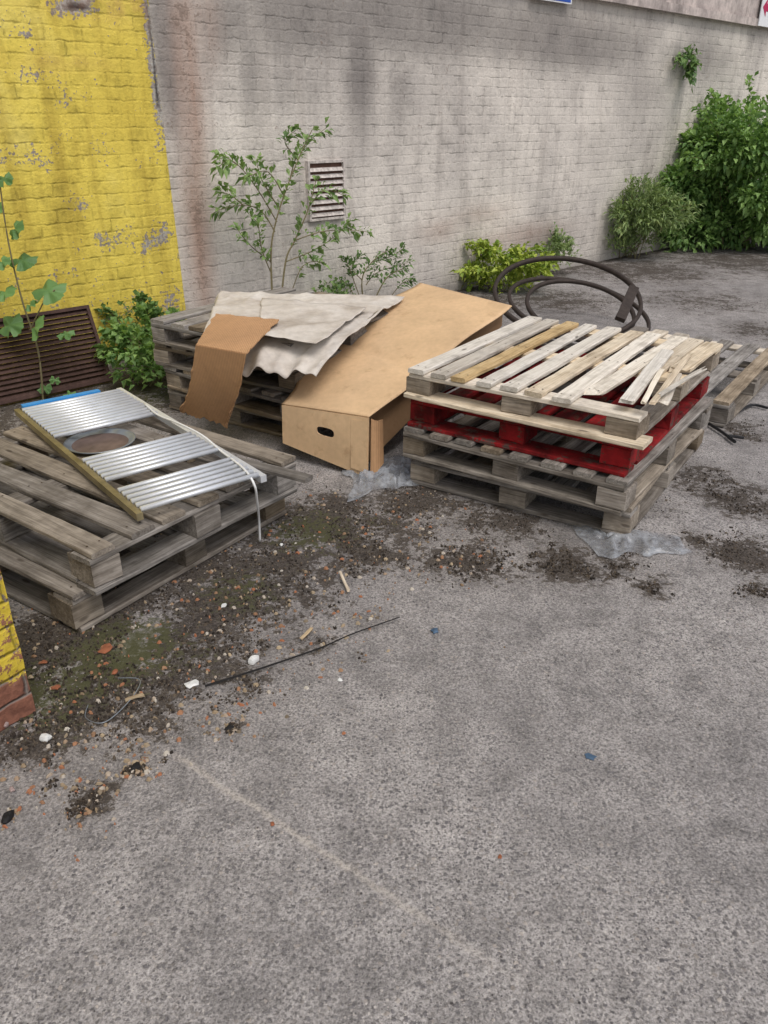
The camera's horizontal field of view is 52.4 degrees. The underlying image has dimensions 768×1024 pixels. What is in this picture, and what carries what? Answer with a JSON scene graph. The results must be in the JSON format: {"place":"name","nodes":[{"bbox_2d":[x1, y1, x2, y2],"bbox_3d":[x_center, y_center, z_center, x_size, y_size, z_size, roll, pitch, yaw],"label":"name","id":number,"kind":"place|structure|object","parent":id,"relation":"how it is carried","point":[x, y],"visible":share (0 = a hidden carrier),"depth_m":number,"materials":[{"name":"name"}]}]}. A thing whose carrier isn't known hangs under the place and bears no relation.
{"place":"outdoors","nodes":[
{"label":"outdoors","id":0,"kind":"place"},
{"bbox_2d":[0,237,767,1023],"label":"ground","id":1,"kind":"structure","parent":0,"point":[404,867],"depth_m":2.01,"materials":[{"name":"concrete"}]},
{"bbox_2d":[1,810,13,823],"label":"dirt lump","id":2,"kind":"object","parent":1,"relation":"on","point":[7,816],"visible":1,"depth_m":1.86,"materials":[{"name":"black soil"}]},
{"bbox_2d":[0,571,35,731],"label":"brick pillar","id":3,"kind":"structure","parent":1,"relation":"on","point":[16,701],"depth_m":2.12,"materials":[{"name":"yellow brick"}]},
{"bbox_2d":[0,172,75,399],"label":"vine","id":4,"kind":"object","parent":1,"relation":"on","point":[51,291],"visible":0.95,"depth_m":4.35,"materials":[{"name":"green plant"}]},
{"bbox_2d":[39,733,51,741],"bbox_3d":[-0.916,0.608,2.109,0.035,0.014,0.024,5,27,10],"label":"plaster lump","id":5,"kind":"object","parent":1,"relation":"on","point":[46,737],"visible":1,"depth_m":2.10,"materials":[{"name":"white paint"}]},
{"bbox_2d":[50,685,60,689],"bbox_3d":[-0.968,0.515,2.298,0.029,0.008,0.021,0,27,0],"label":"brick fragment","id":6,"kind":"object","parent":1,"relation":"on","point":[56,687],"visible":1,"depth_m":2.29,"materials":[{"name":"orange brick"}]},
{"bbox_2d":[0,305,111,404],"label":"louvre panel","id":7,"kind":"object","parent":1,"relation":"on","point":[75,374],"visible":0.84,"depth_m":4.73,"materials":[{"name":"brown metal"}]},
{"bbox_2d":[0,0,185,379],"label":"brick wall","id":8,"kind":"structure","parent":1,"relation":"on","point":[87,196],"depth_m":4.83,"materials":[{"name":"yellow brick"}]},
{"bbox_2d":[98,643,112,653],"bbox_3d":[-0.879,0.430,2.469,0.036,0.008,0.056,6,27,11],"label":"brick fragment","id":9,"kind":"object","parent":1,"relation":"on","point":[106,648],"visible":1,"depth_m":2.46,"materials":[{"name":"orange brick"}]},
{"bbox_2d":[85,677,140,723],"bbox_3d":[-0.776,0.535,2.238,0.103,0.018,0.190,14,30,26],"label":"wire","id":10,"kind":"object","parent":1,"relation":"on","point":[119,710],"visible":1,"depth_m":2.21,"materials":[{"name":"metal"}]},
{"bbox_2d":[97,289,165,360],"bbox_3d":[-1.699,-1.264,5.298,0.516,0.487,0.427,0,27,0],"label":"plant","id":11,"kind":"object","parent":1,"relation":"on","point":[140,297],"visible":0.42,"depth_m":5.20,"materials":[{"name":"green plant"}]},
{"bbox_2d":[125,693,144,701],"bbox_3d":[-0.718,0.534,2.247,0.055,0.007,0.014,-12,29,-22],"label":"wood splinter","id":12,"kind":"object","parent":1,"relation":"on","point":[134,696],"visible":1,"depth_m":2.25,"materials":[{"name":"beige wood"}]},
{"bbox_2d":[130,762,140,769],"bbox_3d":[-0.641,0.657,2.017,0.023,0.008,0.030,15,30,27],"label":"dirt lump","id":13,"kind":"object","parent":1,"relation":"on","point":[135,765],"visible":1,"depth_m":2.01,"materials":[{"name":"black soil"}]},
{"bbox_2d":[90,300,192,390],"bbox_3d":[-1.475,-1.024,4.790,0.707,0.541,0.657,0,27,0],"label":"plant","id":14,"kind":"object","parent":1,"relation":"on","point":[126,337],"visible":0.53,"depth_m":4.72,"materials":[{"name":"green plant"}]},
{"bbox_2d":[0,437,286,632],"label":"wooden pallet","id":15,"kind":"object","parent":1,"relation":"on","point":[47,592],"visible":0.19,"depth_m":2.77,"materials":[{"name":"grey wood"}]},
{"bbox_2d":[0,416,296,596],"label":"wooden pallet","id":16,"kind":"object","parent":15,"relation":"on","point":[92,564],"visible":0.61,"depth_m":2.76,"materials":[{"name":"grey wood"}]},
{"bbox_2d":[63,428,135,453],"bbox_3d":[-1.165,-0.287,3.203,0.284,0.020,0.284,0,27,0],"label":"round dish","id":17,"kind":"object","parent":16,"relation":"on","point":[100,440],"visible":0.93,"depth_m":3.22,"materials":[{"name":"metal"}]},
{"bbox_2d":[14,387,266,520],"bbox_3d":[-1.035,-0.291,3.146,0.493,0.044,1.323,-20,33,-34],"label":"towel radiator","id":18,"kind":"object","parent":16,"relation":"on","point":[68,415],"visible":0.97,"depth_m":2.98,"materials":[{"name":"silver metal"}]},
{"bbox_2d":[144,403,260,541],"bbox_3d":[-0.739,-0.165,3.221,0.088,0.371,0.999,-20,33,-33],"label":"electric cable","id":19,"kind":"object","parent":18,"relation":"hanging from","point":[227,456],"visible":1,"depth_m":3.03,"materials":[{"name":"white plastic"}]},
{"bbox_2d":[239,457,312,482],"bbox_3d":[-0.423,-0.159,2.950,0.340,0.022,0.054,15,30,27],"label":"wood offcut","id":20,"kind":"object","parent":16,"relation":"on","point":[291,474],"visible":0.78,"depth_m":2.92,"materials":[{"name":"wood"}]},
{"bbox_2d":[184,679,198,688],"bbox_3d":[-0.568,0.509,2.312,0.042,0.008,0.031,-19,32,-32],"label":"plaster scrap","id":21,"kind":"object","parent":1,"relation":"on","point":[192,683],"visible":1,"depth_m":2.31,"materials":[{"name":"white paint"}]},
{"bbox_2d":[224,724,233,729],"bbox_3d":[-0.426,0.593,2.146,0.029,0.008,0.018,-19,32,-33],"label":"dirt lump","id":22,"kind":"object","parent":1,"relation":"on","point":[229,727],"visible":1,"depth_m":2.14,"materials":[{"name":"brown soil"}]},
{"bbox_2d":[248,655,258,664],"bbox_3d":[-0.403,0.453,2.409,0.025,0.019,0.042,18,32,32],"label":"plaster lump","id":23,"kind":"object","parent":1,"relation":"on","point":[253,659],"visible":1,"depth_m":2.40,"materials":[{"name":"white stone"}]},
{"bbox_2d":[0,476,512,861],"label":"rubble","id":24,"kind":"object","parent":1,"relation":"on","point":[107,774],"visible":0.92,"depth_m":2.33,"materials":[{"name":"grey gravel"}]},
{"bbox_2d":[167,373,354,436],"bbox_3d":[-0.519,-0.743,4.650,1.018,0.137,1.118,17,31,29],"label":"wooden pallet","id":25,"kind":"object","parent":1,"relation":"on","point":[244,418],"visible":0.06,"depth_m":4.23,"materials":[{"name":"grey wood"}]},
{"bbox_2d":[163,359,328,420],"bbox_3d":[-0.499,-0.823,4.519,1.020,0.137,1.118,19,32,33],"label":"wooden pallet","id":26,"kind":"object","parent":25,"relation":"on","point":[180,380],"visible":0.13,"depth_m":4.10,"materials":[{"name":"grey wood"}]},
{"bbox_2d":[153,336,304,392],"bbox_3d":[-0.567,-0.976,4.532,1.014,0.138,1.117,16,31,29],"label":"wooden pallet","id":27,"kind":"object","parent":26,"relation":"on","point":[171,357],"visible":0.09,"depth_m":4.23,"materials":[{"name":"grey wood"}]},
{"bbox_2d":[150,287,387,372],"bbox_3d":[-0.549,-1.069,4.424,1.022,0.137,1.113,17,32,30],"label":"wooden pallet","id":28,"kind":"object","parent":27,"relation":"on","point":[168,330],"visible":0.2,"depth_m":4.25,"materials":[{"name":"grey wood"}]},
{"bbox_2d":[204,291,403,378],"bbox_3d":[-0.606,-0.906,4.197,1.219,0.335,1.174,6,27,12],"label":"dust sheet","id":29,"kind":"object","parent":28,"relation":"on","point":[268,354],"visible":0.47,"depth_m":3.88,"materials":[{"name":"grey fabric"}]},
{"bbox_2d":[179,313,278,428],"bbox_3d":[-0.724,-0.680,3.857,0.546,0.470,0.479,15,31,27],"label":"cardboard sheet","id":30,"kind":"object","parent":29,"relation":"on","point":[225,344],"visible":1,"depth_m":3.68,"materials":[{"name":"brown cardboard"}]},
{"bbox_2d":[260,298,366,343],"bbox_3d":[-0.498,-1.006,4.024,0.664,0.032,0.800,8,28,15],"label":"paper sheet","id":31,"kind":"object","parent":29,"relation":"on","point":[307,322],"visible":0.91,"depth_m":4.03,"materials":[{"name":"grey paper"}]},
{"bbox_2d":[208,117,373,289],"bbox_3d":[-0.612,-2.075,5.760,1.483,1.513,0.344,-21,34,-36],"label":"shrub","id":32,"kind":"object","parent":1,"relation":"on","point":[254,180],"visible":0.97,"depth_m":5.50,"materials":[{"name":"green plant"}]},
{"bbox_2d":[205,617,399,686],"bbox_3d":[-0.232,0.433,2.443,0.678,0.013,0.022,-15,30,-27],"label":"twig","id":33,"kind":"object","parent":1,"relation":"on","point":[232,677],"visible":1,"depth_m":2.40,"materials":[{"name":"brown wood"}]},
{"bbox_2d":[300,627,312,639],"bbox_3d":[-0.251,0.394,2.522,0.014,0.009,0.070,13,30,25],"label":"wood splinter","id":34,"kind":"object","parent":1,"relation":"on","point":[306,633],"visible":1,"depth_m":2.52,"materials":[{"name":"beige wood"}]},
{"bbox_2d":[311,275,355,294],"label":"plant","id":35,"kind":"object","parent":1,"relation":"on","point":[339,287],"visible":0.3,"depth_m":6.38,"materials":[{"name":"green plant"}]},
{"bbox_2d":[339,571,349,591],"bbox_3d":[-0.142,0.250,2.805,0.012,0.010,0.142,-7,28,-14],"label":"wood splinter","id":36,"kind":"object","parent":1,"relation":"on","point":[344,582],"visible":1,"depth_m":2.80,"materials":[{"name":"beige wood"}]},
{"bbox_2d":[329,241,417,294],"bbox_3d":[-0.054,-1.958,6.566,0.835,0.580,0.285,-17,31,-30],"label":"trailing weed","id":37,"kind":"object","parent":1,"relation":"on","point":[353,266],"visible":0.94,"depth_m":6.52,"materials":[{"name":"green plant"}]},
{"bbox_2d":[342,456,414,501],"bbox_3d":[-0.017,-0.183,3.624,0.357,0.050,0.476,-4,27,-7],"label":"plastic film","id":38,"kind":"object","parent":1,"relation":"on","point":[394,479],"visible":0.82,"depth_m":3.60,"materials":[{"name":"clear plastic"}]},
{"bbox_2d":[282,283,511,477],"bbox_3d":[0.024,-0.777,4.196,0.877,0.603,1.487,19,33,33],"label":"cardboard box","id":39,"kind":"object","parent":38,"relation":"on","point":[365,375],"visible":0.84,"depth_m":3.84,"materials":[{"name":"brown cardboard"}]},
{"bbox_2d":[0,250,767,820],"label":"soil debris","id":40,"kind":"object","parent":1,"relation":"on","point":[234,724],"visible":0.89,"depth_m":2.64,"materials":[{"name":"brown soil"}]},
{"bbox_2d":[0,409,767,1023],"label":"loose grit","id":41,"kind":"object","parent":1,"relation":"on","point":[474,735],"visible":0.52,"depth_m":2.20,"materials":[{"name":"grey gravel"}]},
{"bbox_2d":[431,628,437,633],"bbox_3d":[0.167,0.386,2.554,0.031,0.008,0.026,-14,30,-26],"label":"plastic scrap","id":42,"kind":"object","parent":1,"relation":"on","point":[434,630],"visible":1,"depth_m":2.55,"materials":[{"name":"blue plastic"}]},
{"bbox_2d":[148,0,767,318],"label":"brick wall","id":43,"kind":"structure","parent":1,"relation":"on","point":[454,125],"depth_m":6.74,"materials":[{"name":"grey brick"}]},
{"bbox_2d":[305,159,345,221],"bbox_3d":[-0.459,-2.541,6.164,0.373,0.435,0.048,-23,35,-38],"label":"wall vent","id":44,"kind":"object","parent":43,"relation":"attached to","point":[328,172],"depth_m":6.16,"materials":[{"name":"white paint"}]},
{"bbox_2d":[544,0,571,3],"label":"wall sign","id":45,"kind":"object","parent":43,"relation":"attached to","point":[565,1],"visible":1,"depth_m":7.22,"materials":[{"name":"blue paint"}]},
{"bbox_2d":[672,44,701,92],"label":"wall plant","id":46,"kind":"object","parent":43,"relation":"attached to","point":[690,67],"depth_m":8.86,"materials":[{"name":"green plant"}]},
{"bbox_2d":[757,0,767,26],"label":"wall sign","id":47,"kind":"object","parent":43,"relation":"attached to","point":[763,19],"visible":1,"depth_m":9.69,"materials":[{"name":"white paint"}]},
{"bbox_2d":[448,238,559,293],"bbox_3d":[1.159,-2.387,7.548,1.113,0.542,0.824,0,27,0],"label":"plant","id":48,"kind":"object","parent":1,"relation":"on","point":[475,270],"visible":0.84,"depth_m":7.39,"materials":[{"name":"green plant"}]},
{"bbox_2d":[410,429,704,539],"bbox_3d":[0.872,-0.298,3.761,1.019,0.144,1.220,16,31,29],"label":"wooden pallet","id":49,"kind":"object","parent":1,"relation":"on","point":[628,520],"visible":0.21,"depth_m":3.35,"materials":[{"name":"grey wood"}]},
{"bbox_2d":[403,374,712,515],"bbox_3d":[0.844,-0.401,3.658,1.038,0.147,1.213,18,32,31],"label":"wooden pallet","id":50,"kind":"object","parent":49,"relation":"on","point":[616,495],"visible":0.39,"depth_m":3.27,"materials":[{"name":"grey wood"}]},
{"bbox_2d":[407,346,709,477],"bbox_3d":[0.845,-0.541,3.625,0.999,0.145,1.211,17,31,30],"label":"wooden pallet","id":51,"kind":"object","parent":50,"relation":"on","point":[617,460],"visible":0.3,"depth_m":3.29,"materials":[{"name":"red paint"}]},
{"bbox_2d":[404,316,722,449],"bbox_3d":[0.862,-0.646,3.541,1.056,0.135,1.248,17,32,30],"label":"wooden pallet","id":52,"kind":"object","parent":51,"relation":"on","point":[601,367],"visible":0.97,"depth_m":3.34,"materials":[{"name":"brown wood"}]},
{"bbox_2d":[619,349,673,404],"bbox_3d":[1.081,-0.564,3.186,0.060,0.023,0.816,14,30,25],"label":"broken board","id":53,"kind":"object","parent":52,"relation":"on","point":[632,394],"visible":0.96,"depth_m":3.11,"materials":[{"name":"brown wood"}]},
{"bbox_2d":[641,368,664,405],"bbox_3d":[1.034,-0.487,3.001,0.023,0.014,0.503,12,29,22],"label":"broken board","id":54,"kind":"object","parent":53,"relation":"on","point":[653,383],"visible":1,"depth_m":2.98,"materials":[{"name":"brown wood"}]},
{"bbox_2d":[657,373,681,404],"bbox_3d":[1.118,-0.485,3.053,0.047,0.018,0.417,12,29,22],"label":"broken board","id":55,"kind":"object","parent":52,"relation":"on","point":[666,398],"visible":0.5,"depth_m":2.94,"materials":[{"name":"brown wood"}]},
{"bbox_2d":[649,354,691,404],"bbox_3d":[1.145,-0.536,3.096,0.028,0.013,0.749,14,30,26],"label":"broken board","id":56,"kind":"object","parent":52,"relation":"on","point":[654,400],"visible":0.96,"depth_m":3.07,"materials":[{"name":"beige wood"}]},
{"bbox_2d":[658,366,706,397],"bbox_3d":[1.162,-0.509,3.028,0.023,0.012,0.523,21,34,35],"label":"broken board","id":57,"kind":"object","parent":56,"relation":"on","point":[678,383],"visible":1,"depth_m":3.00,"materials":[{"name":"brown wood"}]},
{"bbox_2d":[536,222,581,273],"bbox_3d":[1.816,-2.747,8.227,0.622,0.556,0.374,-17,32,-31],"label":"plant","id":58,"kind":"object","parent":1,"relation":"on","point":[558,245],"visible":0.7,"depth_m":8.23,"materials":[{"name":"green plant"}]},
{"bbox_2d":[507,276,650,341],"bbox_3d":[1.520,-1.586,6.089,1.132,0.032,1.132,7,40,-4],"label":"metal hoop","id":59,"kind":"object","parent":1,"relation":"on","point":[517,311],"visible":0.45,"depth_m":6.21,"materials":[{"name":"metal"}]},
{"bbox_2d":[525,279,635,333],"bbox_3d":[1.500,-1.554,5.960,0.852,0.030,0.852,4,46,-2],"label":"metal hoop","id":60,"kind":"object","parent":59,"relation":"in","point":[619,297],"visible":0.57,"depth_m":6.16,"materials":[{"name":"metal"}]},
{"bbox_2d":[493,255,642,338],"bbox_3d":[1.420,-1.675,6.044,1.152,0.036,1.152,1,48,0],"label":"metal hoop","id":61,"kind":"object","parent":60,"relation":"on","point":[610,270],"visible":0.73,"depth_m":6.26,"materials":[{"name":"metal"}]},
{"bbox_2d":[615,285,638,322],"bbox_3d":[1.688,-1.448,5.416,0.073,0.034,0.420,24,53,10],"label":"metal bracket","id":62,"kind":"object","parent":60,"relation":"attached to","point":[626,304],"visible":1,"depth_m":5.39,"materials":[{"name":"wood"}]},
{"bbox_2d":[585,753,596,759],"bbox_3d":[0.542,0.644,2.052,0.033,0.002,0.023,16,31,29],"label":"plastic scrap","id":63,"kind":"object","parent":1,"relation":"on","point":[589,756],"visible":1,"depth_m":2.05,"materials":[{"name":"blue plastic"}]},
{"bbox_2d":[575,525,687,558],"bbox_3d":[0.972,0.098,3.092,0.444,0.030,0.304,0,27,0],"label":"plastic film","id":64,"kind":"object","parent":1,"relation":"on","point":[646,537],"visible":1,"depth_m":3.07,"materials":[{"name":"clear plastic"}]},
{"bbox_2d":[602,172,704,258],"bbox_3d":[3.103,-3.391,9.007,1.308,0.969,0.850,-19,32,-33],"label":"tall weed","id":65,"kind":"object","parent":1,"relation":"on","point":[652,214],"visible":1,"depth_m":8.91,"materials":[{"name":"green plant"}]},
{"bbox_2d":[625,326,767,426],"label":"wooden pallet","id":66,"kind":"object","parent":1,"relation":"on","point":[736,395],"visible":0.28,"depth_m":4.62,"materials":[{"name":"grey wood"}]},
{"bbox_2d":[654,70,767,252],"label":"leafy shrub","id":67,"kind":"object","parent":1,"relation":"on","point":[722,164],"visible":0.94,"depth_m":9.39,"materials":[{"name":"green plant"}]},
{"bbox_2d":[708,422,743,442],"bbox_3d":[1.817,-0.443,4.178,0.090,0.014,0.364,-4,27,-7],"label":"plastic strap","id":68,"kind":"object","parent":1,"relation":"on","point":[730,437],"visible":0.9,"depth_m":4.08,"materials":[{"name":"black plastic"}]},
{"bbox_2d":[739,404,767,412],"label":"plastic strap","id":69,"kind":"object","parent":1,"relation":"on","point":[756,405],"visible":0.95,"depth_m":4.50,"materials":[{"name":"black plastic"}]}
]}

